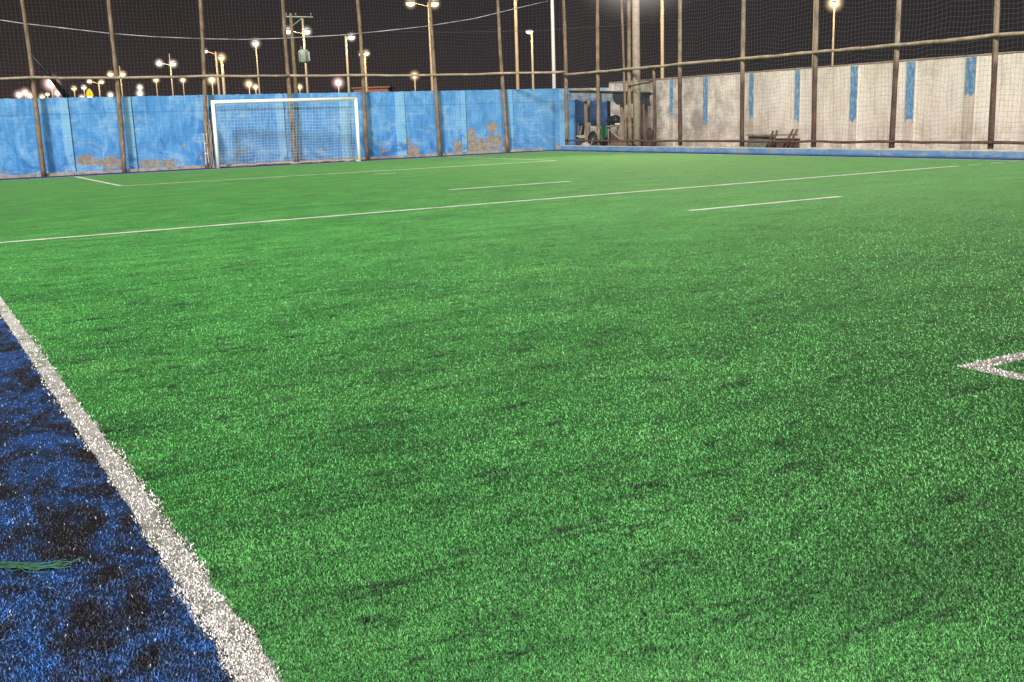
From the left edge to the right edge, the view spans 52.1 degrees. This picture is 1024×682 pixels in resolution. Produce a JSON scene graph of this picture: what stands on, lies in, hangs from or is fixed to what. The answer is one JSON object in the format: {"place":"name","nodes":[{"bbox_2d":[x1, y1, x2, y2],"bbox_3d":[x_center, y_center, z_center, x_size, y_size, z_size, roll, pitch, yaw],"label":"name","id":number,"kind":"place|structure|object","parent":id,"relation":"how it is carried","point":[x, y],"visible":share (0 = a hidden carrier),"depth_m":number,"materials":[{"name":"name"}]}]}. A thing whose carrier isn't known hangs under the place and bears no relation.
{"place":"outdoors","nodes":[
{"label":"outdoors","id":0,"kind":"place"},
{"bbox_2d":[32,54,69,97],"bbox_3d":[-15.963,-9.110,36.295,1.163,1.622,0.190,-9,14,-29],"label":"guy rope","id":1,"kind":"object","parent":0,"point":[62,91],"visible":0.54,"depth_m":36.30,"materials":[{"name":"black plastic"}]},
{"bbox_2d":[0,314,243,681],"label":"blue turf","id":2,"kind":"structure","parent":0,"point":[108,607],"depth_m":3.62,"materials":[{"name":"blue carpet"}]},
{"bbox_2d":[0,556,83,572],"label":"loose fibres","id":3,"kind":"object","parent":2,"relation":"on","point":[15,564],"visible":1,"depth_m":3.66,"materials":[{"name":"green plastic"}]},
{"bbox_2d":[0,1,546,39],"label":"overhead cable","id":4,"kind":"object","parent":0,"point":[274,38],"visible":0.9,"depth_m":50.49,"materials":[{"name":"grey metal"}]},
{"bbox_2d":[351,86,394,91],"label":"building","id":5,"kind":"structure","parent":0,"point":[376,89],"depth_m":147.07,"materials":[{"name":"red"}]},
{"bbox_2d":[0,151,996,179],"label":"blue turf","id":6,"kind":"structure","parent":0,"point":[372,160],"depth_m":37.99,"materials":[{"name":"blue carpet"}]},
{"bbox_2d":[0,0,564,176],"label":"timber fence","id":7,"kind":"object","parent":6,"relation":"on","point":[287,75],"visible":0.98,"depth_m":39.14,"materials":[{"name":"brown wood"}]},
{"bbox_2d":[0,0,564,175],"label":"safety net","id":8,"kind":"object","parent":7,"relation":"attached to","point":[466,129],"visible":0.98,"depth_m":38.97,"materials":[{"name":"grey fabric"}]},
{"bbox_2d":[205,97,360,167],"bbox_3d":[-8.519,-7.805,39.211,5.611,2.448,0.766,-7,13,-24],"label":"football goal","id":9,"kind":"object","parent":6,"relation":"on","point":[216,164],"visible":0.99,"depth_m":38.99,"materials":[{"name":"paint"}]},
{"bbox_2d":[203,133,209,166],"bbox_3d":[-11.189,-6.991,38.349,0.149,1.205,0.068,-7,13,-21],"label":"rope","id":10,"kind":"object","parent":9,"relation":"hanging from","point":[207,151],"visible":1,"depth_m":38.36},
{"bbox_2d":[0,151,1023,681],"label":"artificial turf","id":11,"kind":"structure","parent":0,"point":[650,433],"depth_m":5.65,"materials":[{"name":"green plastic"}]},
{"bbox_2d":[77,177,121,185],"bbox_3d":[-12.641,-4.868,31.824,0.139,0.001,7.940,-9,14,-29],"label":"penalty line","id":12,"kind":"object","parent":11,"relation":"on","point":[100,181],"visible":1,"depth_m":31.23,"materials":[{"name":"white paint"}]},
{"bbox_2d":[0,296,282,681],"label":"touchline","id":13,"kind":"object","parent":11,"relation":"on","point":[231,634],"visible":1,"depth_m":3.85,"materials":[{"name":"paint"}]},
{"bbox_2d":[0,151,546,180],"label":"goal line","id":14,"kind":"object","parent":11,"relation":"on","point":[262,166],"visible":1,"depth_m":38.10,"materials":[{"name":"white paint"}]},
{"bbox_2d":[126,160,556,185],"bbox_3d":[-4.541,-5.144,31.857,14.050,0.001,0.201,-9,14,-29],"label":"penalty line","id":15,"kind":"object","parent":11,"relation":"on","point":[332,173],"visible":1,"depth_m":31.38,"materials":[{"name":"white paint"}]},
{"bbox_2d":[0,166,953,242],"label":"halfway line","id":16,"kind":"object","parent":11,"relation":"on","point":[440,207],"visible":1,"depth_m":17.96,"materials":[{"name":"white paint"}]},
{"bbox_2d":[449,181,568,189],"bbox_3d":[-0.002,-3.466,23.320,3.131,0.001,0.183,-9,14,-29],"label":"hash line","id":17,"kind":"object","parent":11,"relation":"on","point":[510,185],"visible":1,"depth_m":23.29,"materials":[{"name":"white paint"}]},
{"bbox_2d":[689,196,842,210],"bbox_3d":[4.130,-2.219,16.856,3.300,0.001,0.150,-9,14,-29],"label":"hash line","id":18,"kind":"object","parent":11,"relation":"on","point":[763,203],"visible":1,"depth_m":16.80,"materials":[{"name":"white paint"}]},
{"bbox_2d":[571,151,1023,160],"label":"touchline","id":19,"kind":"object","parent":11,"relation":"on","point":[817,156],"visible":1,"depth_m":31.90,"materials":[{"name":"paint"}]},
{"bbox_2d":[957,351,1023,379],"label":"box line","id":20,"kind":"object","parent":11,"relation":"on","point":[986,365],"visible":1,"depth_m":6.07,"materials":[{"name":"paint"}]},
{"bbox_2d":[0,0,1023,98],"label":"sky","id":21,"kind":"structure","parent":0,"point":[406,18],"materials":[{"name":"black"}]},
{"bbox_2d":[395,18,682,32],"bbox_3d":[1.091,-17.963,59.992,17.390,0.431,0.096,-2,12,0],"label":"overhead wire","id":22,"kind":"object","parent":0,"point":[535,30],"visible":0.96,"depth_m":59.99,"materials":[{"name":"metal"}]},
{"bbox_2d":[589,126,596,145],"bbox_3d":[3.567,-8.679,44.730,0.300,0.986,0.646,-9,14,-29],"label":"crate","id":23,"kind":"object","parent":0,"point":[591,128],"visible":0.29,"depth_m":44.61,"materials":[{"name":"beige plastic"}]},
{"bbox_2d":[600,128,610,145],"bbox_3d":[3.865,-8.507,44.117,0.527,0.997,0.686,-2,12,-1],"label":"sack","id":24,"kind":"object","parent":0,"point":[604,143],"visible":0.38,"depth_m":43.85,"materials":[{"name":"plastic"}]},
{"bbox_2d":[645,127,652,145],"bbox_3d":[5.368,-7.877,40.954,0.298,0.946,0.396,-9,14,-29],"label":"bundle","id":25,"kind":"object","parent":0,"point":[649,133],"visible":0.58,"depth_m":40.81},
{"label":"dirt strip","id":26,"kind":"structure","parent":0,"visible":0},
{"bbox_2d":[576,123,590,144],"bbox_3d":[3.087,-8.813,45.070,0.542,1.120,0.439,-9,14,-29],"label":"broken chair","id":27,"kind":"object","parent":26,"relation":"on","point":[582,136],"visible":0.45,"depth_m":45.01,"materials":[{"name":"beige plastic"}]},
{"bbox_2d":[588,131,595,145],"bbox_3d":[3.361,-8.502,44.428,0.325,0.805,0.610,-9,14,-29],"label":"tyre","id":28,"kind":"object","parent":26,"relation":"on","point":[591,133],"visible":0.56,"depth_m":44.25,"materials":[{"name":"black rubber"}]},
{"bbox_2d":[569,90,652,145],"bbox_3d":[4.051,-9.243,43.686,2.600,2.516,7.613,-5,12,-12],"label":"dugout shelter","id":29,"kind":"object","parent":26,"relation":"on","point":[582,101],"visible":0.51,"depth_m":43.97,"materials":[{"name":"metal"}]},
{"bbox_2d":[607,125,632,145],"bbox_3d":[4.608,-8.330,42.886,0.634,0.989,1.719,-9,14,-29],"label":"trestle","id":30,"kind":"object","parent":26,"relation":"on","point":[617,126],"visible":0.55,"depth_m":42.99,"materials":[{"name":"brown wood"}]},
{"bbox_2d":[600,126,606,139],"bbox_3d":[3.837,-8.612,43.564,0.100,0.660,0.560,-9,14,-29],"label":"cloth","id":31,"kind":"object","parent":30,"relation":"hanging from","point":[603,132],"visible":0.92,"depth_m":43.57,"materials":[{"name":"green fabric"}]},
{"bbox_2d":[606,115,619,124],"bbox_3d":[4.224,-9.142,43.369,0.556,0.413,0.839,-9,14,-29],"label":"bag","id":32,"kind":"object","parent":30,"relation":"on","point":[614,120],"visible":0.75,"depth_m":43.10,"materials":[{"name":"black plastic"}]},
{"bbox_2d":[608,139,631,145],"bbox_3d":[4.325,-7.675,42.240,0.451,0.904,1.837,-9,14,-29],"label":"dirt heap","id":33,"kind":"object","parent":26,"relation":"on","point":[617,144],"visible":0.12,"depth_m":41.95,"materials":[{"name":"brown soil"}]},
{"bbox_2d":[632,0,640,145],"bbox_3d":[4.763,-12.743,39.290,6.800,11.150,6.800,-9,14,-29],"label":"floodlight pole","id":34,"kind":"object","parent":26,"relation":"on","point":[636,73],"visible":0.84,"depth_m":40.26,"materials":[{"name":"metal"}]},
{"bbox_2d":[745,129,799,147],"bbox_3d":[9.588,-7.428,38.591,0.410,0.766,2.864,-9,14,-29],"label":"broken pallet","id":35,"kind":"object","parent":26,"relation":"on","point":[769,145],"visible":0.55,"depth_m":38.49,"materials":[{"name":"brown wood"}]},
{"label":"ground","id":36,"kind":"structure","parent":0,"visible":0},
{"bbox_2d":[86,89,92,96],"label":"yellow sign","id":37,"kind":"object","parent":36,"relation":"on","point":[88,92],"visible":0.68,"depth_m":139.74,"materials":[{"name":"metal"}]},
{"bbox_2d":[87,80,103,96],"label":"street lamp","id":38,"kind":"object","parent":36,"relation":"on","point":[98,83],"visible":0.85,"depth_m":158.55,"materials":[{"name":"metal"}]},
{"bbox_2d":[107,66,124,96],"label":"street lamp","id":39,"kind":"object","parent":36,"relation":"on","point":[110,74],"visible":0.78,"depth_m":125.03,"materials":[{"name":"metal"}]},
{"bbox_2d":[156,54,174,95],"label":"street lamp","id":40,"kind":"object","parent":36,"relation":"on","point":[161,63],"visible":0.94,"depth_m":121.14,"materials":[{"name":"metal"}]},
{"bbox_2d":[205,49,220,94],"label":"street lamp","id":41,"kind":"object","parent":36,"relation":"on","point":[217,71],"visible":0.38,"depth_m":102.25,"materials":[{"name":"metal"}]},
{"bbox_2d":[218,56,225,94],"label":"street lamp","id":42,"kind":"object","parent":36,"relation":"on","point":[222,72],"visible":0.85,"depth_m":112.25,"materials":[{"name":"metal"}]},
{"bbox_2d":[252,41,260,93],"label":"street lamp","id":43,"kind":"object","parent":36,"relation":"on","point":[253,42],"visible":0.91,"depth_m":96.14,"materials":[{"name":"metal"}]},
{"bbox_2d":[287,19,309,92],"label":"street lamp","id":44,"kind":"object","parent":36,"relation":"on","point":[304,31],"visible":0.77,"depth_m":84.26,"materials":[{"name":"metal"}]},
{"bbox_2d":[286,13,312,92],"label":"utility pole","id":45,"kind":"object","parent":36,"relation":"on","point":[302,58],"visible":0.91,"depth_m":72.10,"materials":[{"name":"grey paint"}]},
{"bbox_2d":[0,88,608,178],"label":"blue wall","id":46,"kind":"structure","parent":36,"relation":"on","point":[525,129],"depth_m":39.81,"materials":[{"name":"paint"}]},
{"bbox_2d":[345,35,354,91],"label":"street lamp","id":47,"kind":"object","parent":36,"relation":"on","point":[347,65],"visible":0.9,"depth_m":92.75,"materials":[{"name":"metal"}]},
{"bbox_2d":[359,52,369,91],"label":"street lamp","id":48,"kind":"object","parent":36,"relation":"on","point":[365,54],"visible":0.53,"depth_m":116.20,"materials":[{"name":"metal"}]},
{"bbox_2d":[405,0,438,90],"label":"street lamp","id":49,"kind":"object","parent":36,"relation":"on","point":[434,3],"visible":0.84,"depth_m":67.26,"materials":[{"name":"metal"}]},
{"bbox_2d":[514,0,519,88],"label":"lamp pole","id":50,"kind":"object","parent":36,"relation":"on","point":[516,49],"visible":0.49,"depth_m":61.91,"materials":[{"name":"metal"}]},
{"bbox_2d":[525,29,534,88],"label":"street lamp","id":51,"kind":"object","parent":36,"relation":"on","point":[529,31],"visible":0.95,"depth_m":92.36,"materials":[{"name":"metal"}]},
{"bbox_2d":[551,0,555,88],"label":"cable pole","id":52,"kind":"object","parent":36,"relation":"on","point":[553,45],"visible":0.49,"depth_m":53.91,"materials":[{"name":"grey metal"}]},
{"bbox_2d":[661,0,663,77],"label":"lamp pole","id":53,"kind":"object","parent":36,"relation":"on","point":[662,37],"visible":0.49,"depth_m":59.82,"materials":[{"name":"metal"}]},
{"bbox_2d":[560,145,1023,159],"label":"blue kerb","id":54,"kind":"structure","parent":36,"relation":"on","point":[968,154],"depth_m":32.29,"materials":[{"name":"paint"}]},
{"bbox_2d":[562,0,1023,148],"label":"timber fence","id":55,"kind":"object","parent":54,"relation":"on","point":[995,34],"visible":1,"depth_m":34.42,"materials":[{"name":"brown wood"}]},
{"bbox_2d":[561,0,1023,148],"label":"safety net","id":56,"kind":"object","parent":55,"relation":"attached to","point":[677,8],"visible":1,"depth_m":33.77,"materials":[{"name":"grey fabric"}]},
{"bbox_2d":[812,8,813,65],"bbox_3d":[15.684,-15.794,55.143,0.342,9.770,2.070,5,14,30],"label":"lamp pole","id":57,"kind":"object","parent":36,"relation":"on","point":[813,34],"visible":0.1,"depth_m":55.80,"materials":[{"name":"metal"}]},
{"bbox_2d":[609,51,1023,150],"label":"plaster wall","id":58,"kind":"structure","parent":36,"relation":"on","point":[801,107],"depth_m":35.51,"materials":[{"name":"paint"}]},
{"bbox_2d":[831,0,836,65],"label":"street lamp","id":59,"kind":"object","parent":36,"relation":"on","point":[832,61],"visible":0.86,"depth_m":76.38,"materials":[{"name":"metal"}]}
]}

